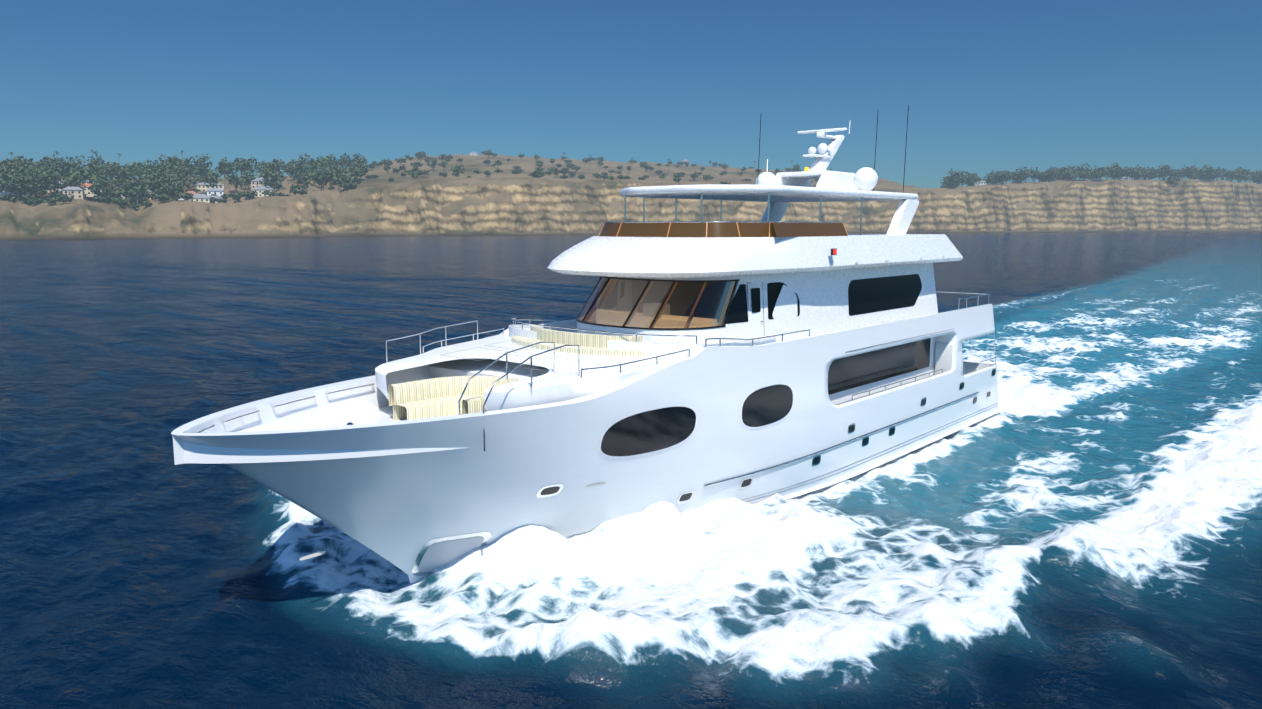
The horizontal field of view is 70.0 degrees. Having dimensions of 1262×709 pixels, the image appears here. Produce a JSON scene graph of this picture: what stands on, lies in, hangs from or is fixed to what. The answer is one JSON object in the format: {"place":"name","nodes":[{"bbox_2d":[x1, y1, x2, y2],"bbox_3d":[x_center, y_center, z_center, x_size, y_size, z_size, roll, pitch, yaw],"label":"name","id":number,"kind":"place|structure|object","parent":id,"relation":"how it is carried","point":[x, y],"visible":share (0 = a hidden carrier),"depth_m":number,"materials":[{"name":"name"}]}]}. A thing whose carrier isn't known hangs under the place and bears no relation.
{"place":"outdoors","nodes":[
{"label":"outdoors","id":0,"kind":"place"},
{"bbox_2d":[418,537,483,571],"bbox_3d":[-4.186,4.658,20.989,0.563,0.880,1.465,17,19,64],"label":"anchor pocket","id":1,"kind":"object","parent":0,"point":[438,554],"visible":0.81,"depth_m":20.93,"materials":[{"name":"white metal"}]},
{"bbox_2d":[0,232,1261,708],"bbox_3d":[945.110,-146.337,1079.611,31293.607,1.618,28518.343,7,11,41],"label":"sea","id":2,"kind":"structure","parent":0,"point":[1074,522],"depth_m":23.58,"materials":[{"name":"liquid"}]},
{"bbox_2d":[299,551,324,560],"bbox_3d":[-6.715,4.243,19.010,0.001,0.080,0.600,7,11,41],"label":"bulbous bow marking","id":3,"kind":"object","parent":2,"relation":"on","point":[311,555],"visible":1,"depth_m":19.00,"materials":[{"name":"beige"}]},
{"bbox_2d":[171,304,997,583],"bbox_3d":[2.664,2.123,29.524,7.400,6.525,33.730,7,11,41],"label":"hull","id":4,"kind":"object","parent":2,"relation":"on","point":[377,479],"visible":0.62,"depth_m":21.48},
{"bbox_2d":[393,395,484,420],"bbox_3d":[-3.848,1.403,21.465,2.680,0.470,2.440,7,11,41],"label":"bench seat","id":5,"kind":"object","parent":4,"relation":"on","point":[442,406],"visible":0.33,"depth_m":21.66,"materials":[{"name":"fabric"}]},
{"bbox_2d":[388,376,520,413],"bbox_3d":[-3.795,0.973,21.464,3.000,0.520,2.600,7,11,41],"label":"deck sofa","id":6,"kind":"object","parent":5,"relation":"on","point":[404,392],"visible":0.54,"depth_m":22.12,"materials":[{"name":"fabric"}]},
{"bbox_2d":[412,532,490,575],"bbox_3d":[-4.178,4.639,20.976,0.706,1.100,1.764,17,19,64],"label":"anchor pocket frame","id":7,"kind":"object","parent":4,"relation":"on","point":[486,536],"visible":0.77,"depth_m":20.76,"materials":[{"name":"silver metal"}]},
{"bbox_2d":[375,334,687,410],"bbox_3d":[-2.886,0.842,22.951,7.084,1.749,5.820,7,11,41],"label":"foredeck","id":8,"kind":"object","parent":4,"relation":"on","point":[551,387],"visible":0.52,"depth_m":21.76,"materials":[{"name":"white paint"}]},
{"bbox_2d":[441,340,637,373],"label":"hatch lines","id":9,"kind":"object","parent":8,"relation":"on","point":[535,358],"visible":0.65,"depth_m":22.88,"materials":[{"name":"grey"}]},
{"bbox_2d":[510,341,633,356],"bbox_3d":[-1.688,-0.025,24.207,5.059,0.280,1.412,7,11,41],"label":"settee base","id":10,"kind":"object","parent":8,"relation":"on","point":[568,353],"visible":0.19,"depth_m":23.26,"materials":[{"name":"white plastic"}]},
{"bbox_2d":[512,336,643,355],"bbox_3d":[-1.672,-0.225,24.197,4.989,0.120,1.362,7,11,41],"label":"deck sofa","id":11,"kind":"object","parent":10,"relation":"on","point":[521,341],"visible":0.81,"depth_m":23.28,"materials":[{"name":"white fabric"}]},
{"bbox_2d":[530,325,641,347],"bbox_3d":[-1.494,-0.462,24.368,4.239,0.340,0.822,7,11,41],"label":"sofa","id":12,"kind":"object","parent":10,"relation":"on","point":[573,338],"visible":0.62,"depth_m":23.79,"materials":[{"name":"fabric"}]},
{"bbox_2d":[536,484,562,497],"bbox_3d":[-1.869,3.148,20.806,0.209,0.340,0.647,14,16,59],"label":"hawsehole rim","id":13,"kind":"object","parent":4,"relation":"on","point":[538,495],"visible":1,"depth_m":20.80,"materials":[{"name":"silver metal"}]},
{"bbox_2d":[541,487,559,494],"bbox_3d":[-1.862,3.149,20.800,0.123,0.200,0.470,14,16,59],"label":"hawsehole","id":14,"kind":"object","parent":13,"relation":"in","point":[551,490],"visible":1,"depth_m":20.80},
{"bbox_2d":[195,291,996,450],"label":"rails","id":15,"kind":"object","parent":4,"relation":"on","point":[524,361],"visible":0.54,"depth_m":22.69,"materials":[{"name":"silver metal"}]},
{"bbox_2d":[587,482,605,486],"bbox_3d":[-0.831,3.111,21.494,0.539,0.070,0.039,-5,10,-33],"label":"slot light","id":16,"kind":"object","parent":4,"relation":"attached to","point":[593,485],"visible":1,"depth_m":21.49,"materials":[{"name":"beige plastic"}]},
{"bbox_2d":[509,320,775,355],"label":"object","id":17,"kind":"object","parent":4,"relation":"on","point":[655,349],"visible":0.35,"depth_m":23.33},
{"bbox_2d":[598,404,697,458],"bbox_3d":[0.464,1.847,21.781,0.338,1.240,3.206,9,12,46],"label":"window frame","id":18,"kind":"object","parent":4,"relation":"attached to","point":[601,453],"visible":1,"depth_m":21.61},
{"bbox_2d":[601,407,695,455],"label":"oval window","id":19,"kind":"structure","parent":18,"relation":"in","point":[650,431],"depth_m":21.68,"materials":[{"name":"black glass"}]},
{"bbox_2d":[677,491,693,502],"bbox_3d":[1.448,3.781,23.871,0.163,0.320,0.518,11,13,53],"label":"porthole frame","id":20,"kind":"object","parent":4,"relation":"attached to","point":[681,495],"visible":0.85,"depth_m":23.84,"materials":[{"name":"white metal"}]},
{"bbox_2d":[680,493,691,501],"bbox_3d":[1.455,3.782,23.865,0.112,0.220,0.392,11,14,53],"label":"porthole","id":21,"kind":"object","parent":20,"relation":"in","point":[685,497],"visible":1,"depth_m":23.86,"materials":[{"name":"black glass"}]},
{"bbox_2d":[740,477,752,488],"bbox_3d":[3.248,3.611,25.342,0.117,0.320,0.504,9,12,48],"label":"porthole frame","id":22,"kind":"object","parent":4,"relation":"attached to","point":[741,487],"visible":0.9,"depth_m":25.31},
{"bbox_2d":[742,479,751,486],"bbox_3d":[3.255,3.612,25.336,0.080,0.220,0.383,9,12,48],"label":"porthole","id":23,"kind":"object","parent":22,"relation":"in","point":[746,483],"visible":1,"depth_m":25.34,"materials":[{"name":"black glass"}]},
{"bbox_2d":[577,263,937,343],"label":"house","id":24,"kind":"structure","parent":4,"relation":"on","point":[823,300],"depth_m":26.32,"materials":[{"name":"white paint"}]},
{"bbox_2d":[578,276,601,316],"bbox_3d":[-1.259,-1.759,27.617,0.052,1.263,1.083,8,11,44],"label":"window frame","id":25,"kind":"object","parent":24,"relation":"attached to","point":[590,295],"visible":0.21,"depth_m":27.63,"materials":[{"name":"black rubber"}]},
{"bbox_2d":[582,277,609,320],"bbox_3d":[-1.040,-1.625,26.677,0.055,1.270,1.196,8,11,43],"label":"window frame","id":26,"kind":"object","parent":24,"relation":"attached to","point":[596,299],"visible":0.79,"depth_m":26.66,"materials":[{"name":"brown wood"}]},
{"bbox_2d":[622,280,650,325],"bbox_3d":[0.159,-1.444,25.411,0.064,1.271,1.218,7,11,41],"label":"window mullion","id":27,"kind":"object","parent":24,"relation":"attached to","point":[636,303],"visible":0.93,"depth_m":25.40,"materials":[{"name":"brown wood"}]},
{"bbox_2d":[649,281,675,328],"bbox_3d":[0.876,-1.387,25.012,0.055,1.270,1.196,7,10,39],"label":"window mullion","id":28,"kind":"object","parent":24,"relation":"attached to","point":[662,304],"visible":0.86,"depth_m":24.99,"materials":[{"name":"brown wood"}]},
{"bbox_2d":[686,281,708,328],"bbox_3d":[1.846,-1.374,24.920,0.052,1.263,1.083,6,10,38],"label":"window mullion","id":29,"kind":"object","parent":24,"relation":"attached to","point":[697,304],"visible":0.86,"depth_m":24.91,"materials":[{"name":"brown wood"}]},
{"bbox_2d":[722,280,737,325],"bbox_3d":[2.799,-1.455,25.489,0.036,1.252,0.835,6,10,36],"label":"window frame","id":30,"kind":"object","parent":24,"relation":"attached to","point":[730,302],"visible":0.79,"depth_m":25.48,"materials":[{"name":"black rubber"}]},
{"bbox_2d":[725,284,747,323],"bbox_3d":[2.954,-1.440,25.631,1.015,1.080,0.143,-7,11,-40],"label":"triangular window","id":31,"kind":"structure","parent":24,"relation":"attached to","point":[738,311],"depth_m":25.75,"materials":[{"name":"black glass"}]},
{"bbox_2d":[548,234,962,277],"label":"sun deck","id":32,"kind":"structure","parent":24,"relation":"on","point":[665,257],"depth_m":25.38,"materials":[{"name":"white plastic"}]},
{"bbox_2d":[624,192,862,234],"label":"support posts","id":33,"kind":"object","parent":32,"relation":"on","point":[701,204],"visible":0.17,"depth_m":27.91,"materials":[{"name":"silver metal"}]},
{"bbox_2d":[620,185,918,201],"bbox_3d":[4.685,-5.457,30.769,5.900,0.220,11.700,7,11,41],"label":"hardtop","id":34,"kind":"object","parent":33,"relation":"on","point":[778,193],"visible":0.94,"depth_m":28.02,"materials":[{"name":"white plastic"}]},
{"bbox_2d":[755,172,774,184],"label":"satellite dome","id":35,"kind":"structure","parent":34,"relation":"on","point":[761,178],"depth_m":33.97,"materials":[{"name":"white plastic"}]},
{"bbox_2d":[760,202,787,221],"bbox_3d":[5.596,-5.317,36.080,0.300,1.600,2.170,7,11,41],"label":"arch leg","id":36,"kind":"object","parent":34,"relation":"attached to","point":[777,210],"visible":0.38,"depth_m":36.02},
{"bbox_2d":[771,175,811,186],"bbox_3d":[6.005,-6.329,33.619,0.240,0.740,2.802,7,11,41],"label":"hoop","id":37,"kind":"object","parent":34,"relation":"on","point":[786,181],"visible":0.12,"depth_m":33.34,"materials":[{"name":"white plastic"}]},
{"bbox_2d":[766,120,850,184],"bbox_3d":[6.502,-7.237,32.897,3.478,2.702,0.055,-3,9,-21],"label":"antenna","id":38,"kind":"object","parent":34,"relation":"on","point":[767,159],"visible":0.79,"depth_m":32.41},
{"bbox_2d":[776,170,854,178],"bbox_3d":[6.763,-6.574,33.001,2.100,0.160,2.100,7,11,41],"label":"hoop top","id":39,"kind":"object","parent":34,"relation":"on","point":[810,174],"visible":0.52,"depth_m":32.41,"materials":[{"name":"white plastic"}]},
{"bbox_2d":[809,135,844,170],"bbox_3d":[7.220,-7.420,33.407,0.320,1.520,2.280,7,11,41],"label":"mast","id":40,"kind":"object","parent":39,"relation":"on","point":[820,164],"visible":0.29,"depth_m":33.28,"materials":[{"name":"white metal"}]},
{"bbox_2d":[803,154,831,157],"bbox_3d":[6.829,-7.248,32.981,0.500,0.080,1.300,7,11,41],"label":"mast platform","id":41,"kind":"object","parent":40,"relation":"on","point":[815,156],"visible":0.92,"depth_m":32.62,"materials":[{"name":"white metal"}]},
{"bbox_2d":[808,147,815,153],"bbox_3d":[6.565,-7.384,32.658,0.300,0.280,0.300,7,11,41],"label":"radar dome","id":42,"kind":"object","parent":41,"relation":"on","point":[811,150],"visible":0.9,"depth_m":32.55,"materials":[{"name":"white plastic"}]},
{"bbox_2d":[817,143,827,153],"bbox_3d":[7.059,-7.582,33.199,0.400,0.400,0.400,7,11,41],"label":"radar dome","id":43,"kind":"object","parent":40,"relation":"on","point":[822,148],"visible":0.98,"depth_m":33.07,"materials":[{"name":"white plastic"}]},
{"bbox_2d":[817,134,838,139],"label":"platform","id":44,"kind":"structure","parent":40,"relation":"attached to","point":[827,136],"depth_m":33.22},
{"bbox_2d":[816,131,826,135],"bbox_3d":[6.993,-8.096,33.049,0.300,0.140,0.300,7,11,41],"label":"radar base","id":45,"kind":"object","parent":44,"relation":"on","point":[823,133],"visible":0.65,"depth_m":32.93,"materials":[{"name":"white plastic"}]},
{"bbox_2d":[797,128,846,133],"bbox_3d":[6.993,-8.195,33.035,2.000,0.100,0.160,7,11,41],"label":"radar antenna","id":46,"kind":"object","parent":45,"relation":"on","point":[824,130],"visible":0.96,"depth_m":32.92,"materials":[{"name":"white plastic"}]},
{"bbox_2d":[757,106,908,191],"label":"antennas","id":47,"kind":"object","parent":34,"relation":"on","point":[875,148],"visible":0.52,"depth_m":33.20,"materials":[{"name":"black metal"}]},
{"bbox_2d":[816,172,858,189],"bbox_3d":[7.433,-6.152,32.379,0.240,0.740,2.802,7,11,41],"label":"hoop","id":48,"kind":"object","parent":34,"relation":"on","point":[834,180],"visible":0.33,"depth_m":32.07,"materials":[{"name":"white plastic"}]},
{"bbox_2d":[854,167,877,190],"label":"satellite dome","id":49,"kind":"structure","parent":34,"relation":"on","point":[866,178],"depth_m":31.33,"materials":[{"name":"white plastic"}]},
{"bbox_2d":[886,199,918,234],"bbox_3d":[9.760,-4.800,32.463,0.300,1.600,2.170,7,11,41],"label":"arch leg","id":50,"kind":"object","parent":34,"relation":"attached to","point":[904,213],"visible":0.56,"depth_m":32.26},
{"bbox_2d":[831,248,836,254],"bbox_3d":[6.120,-3.101,27.213,0.100,0.200,0.220,7,11,41],"label":"navigation light","id":51,"kind":"object","parent":32,"relation":"attached to","point":[832,250],"visible":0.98,"depth_m":27.14,"materials":[{"name":"red plastic"}]},
{"bbox_2d":[751,288,760,312],"bbox_3d":[3.625,-1.575,26.146,0.376,0.700,0.061,-6,10,-37],"label":"door window","id":52,"kind":"structure","parent":24,"relation":"attached to","point":[755,298],"depth_m":26.14,"materials":[{"name":"black glass"}]},
{"bbox_2d":[767,282,799,318],"bbox_3d":[4.595,-1.635,26.991,1.563,1.080,0.066,-7,11,-41],"label":"door","id":53,"kind":"structure","parent":24,"relation":"attached to","point":[774,290],"depth_m":26.65,"materials":[{"name":"black glass"}]},
{"bbox_2d":[848,274,921,315],"bbox_3d":[9.118,-2.171,32.021,0.076,1.180,5.813,7,11,41],"label":"window","id":54,"kind":"structure","parent":24,"relation":"attached to","point":[869,295],"depth_m":31.75,"materials":[{"name":"black glass"}]},
{"bbox_2d":[740,382,793,428],"bbox_3d":[3.811,1.414,25.094,0.042,1.220,2.700,7,11,41],"label":"window frame","id":55,"kind":"object","parent":4,"relation":"attached to","point":[752,391],"visible":0.92,"depth_m":24.94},
{"bbox_2d":[742,384,792,426],"bbox_3d":[3.818,1.415,25.088,0.036,1.080,2.560,7,11,41],"label":"oval window","id":56,"kind":"structure","parent":55,"relation":"in","point":[767,405],"depth_m":25.03,"materials":[{"name":"black glass"}]},
{"bbox_2d":[812,455,820,465],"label":"port frame","id":57,"kind":"object","parent":4,"relation":"attached to","point":[814,458],"visible":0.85,"depth_m":27.66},
{"bbox_2d":[813,457,819,463],"bbox_3d":[5.705,3.257,27.683,0.033,0.220,0.380,7,11,41],"label":"porthole","id":58,"kind":"object","parent":57,"relation":"in","point":[816,460],"visible":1,"depth_m":27.68,"materials":[{"name":"black glass"}]},
{"bbox_2d":[703,392,978,486],"bbox_3d":[5.673,2.234,33.004,7.328,0.070,18.506,7,11,41],"label":"rub rail","id":59,"kind":"object","parent":4,"relation":"on","point":[781,464],"visible":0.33,"depth_m":28.05,"materials":[{"name":"silver metal"}]},
{"bbox_2d":[741,403,996,501],"bbox_3d":[6.995,3.567,30.180,26.626,0.144,1.565,-8,11,-43],"label":"hull stripe","id":60,"kind":"object","parent":4,"relation":"attached to","point":[865,458],"visible":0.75,"depth_m":30.04,"materials":[{"name":"grey paint"}]},
{"bbox_2d":[828,338,930,394],"bbox_3d":[8.881,0.296,32.038,0.001,1.270,8.500,7,11,41],"label":"salon window","id":61,"kind":"structure","parent":4,"relation":"attached to","point":[850,372],"depth_m":31.84,"materials":[{"name":"black glass"}]},
{"bbox_2d":[784,410,999,498],"bbox_3d":[8.313,3.700,31.367,23.562,0.120,1.155,-8,11,-44],"label":"chine","id":62,"kind":"object","parent":4,"relation":"attached to","point":[872,466],"visible":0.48,"depth_m":31.55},
{"bbox_2d":[845,329,951,352],"bbox_3d":[9.550,-0.526,31.395,0.016,0.014,8.600,7,11,41],"label":"groove","id":63,"kind":"object","parent":4,"relation":"attached to","point":[899,340],"visible":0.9,"depth_m":30.88,"materials":[{"name":"black rubber"}]},
{"bbox_2d":[934,341,954,373],"bbox_3d":[12.581,0.151,35.668,0.720,1.390,1.013,7,11,41],"label":"bulkhead","id":64,"kind":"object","parent":4,"relation":"attached to","point":[944,356],"depth_m":35.27,"materials":[{"name":"white paint"}]},
{"bbox_2d":[0,154,1261,239],"bbox_3d":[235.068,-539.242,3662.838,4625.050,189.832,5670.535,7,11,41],"label":"coast terrain","id":65,"kind":"structure","parent":0,"point":[506,202],"depth_m":873.81,"materials":[{"name":"beige stone"}]},
{"bbox_2d":[0,152,1131,202],"bbox_3d":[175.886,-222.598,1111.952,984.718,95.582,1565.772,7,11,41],"label":"houses","id":66,"kind":"structure","parent":65,"relation":"on","point":[79,193],"depth_m":675.35,"materials":[{"name":"white"}]},
{"bbox_2d":[0,150,1261,207],"bbox_3d":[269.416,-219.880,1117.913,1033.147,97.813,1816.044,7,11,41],"label":"trees","id":67,"kind":"object","parent":65,"relation":"on","point":[21,176],"visible":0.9,"depth_m":769.78,"materials":[{"name":"green plant"}]},
{"bbox_2d":[0,0,1261,187],"label":"sky","id":68,"kind":"structure","parent":0,"point":[986,86],"materials":[{"name":"blue"}]},
{"bbox_2d":[603,221,842,222],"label":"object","id":69,"kind":"object","parent":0,"point":[720,222],"visible":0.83,"depth_m":25.48,"materials":[{"name":"brown wood"}]},
{"bbox_2d":[597,223,846,236],"bbox_3d":[2.327,-3.929,28.273,6.569,0.420,6.250,7,11,41],"label":"windscreen","id":70,"kind":"object","parent":69,"relation":"attached to","point":[728,229],"visible":0.79,"depth_m":25.70,"materials":[{"name":"brown glass"}]},
{"bbox_2d":[849,425,854,431],"bbox_3d":[7.135,2.386,29.113,0.014,0.220,0.380,7,11,41],"label":"porthole","id":71,"kind":"object","parent":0,"point":[851,428],"visible":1,"depth_m":29.12,"materials":[{"name":"black glass"}]}
]}

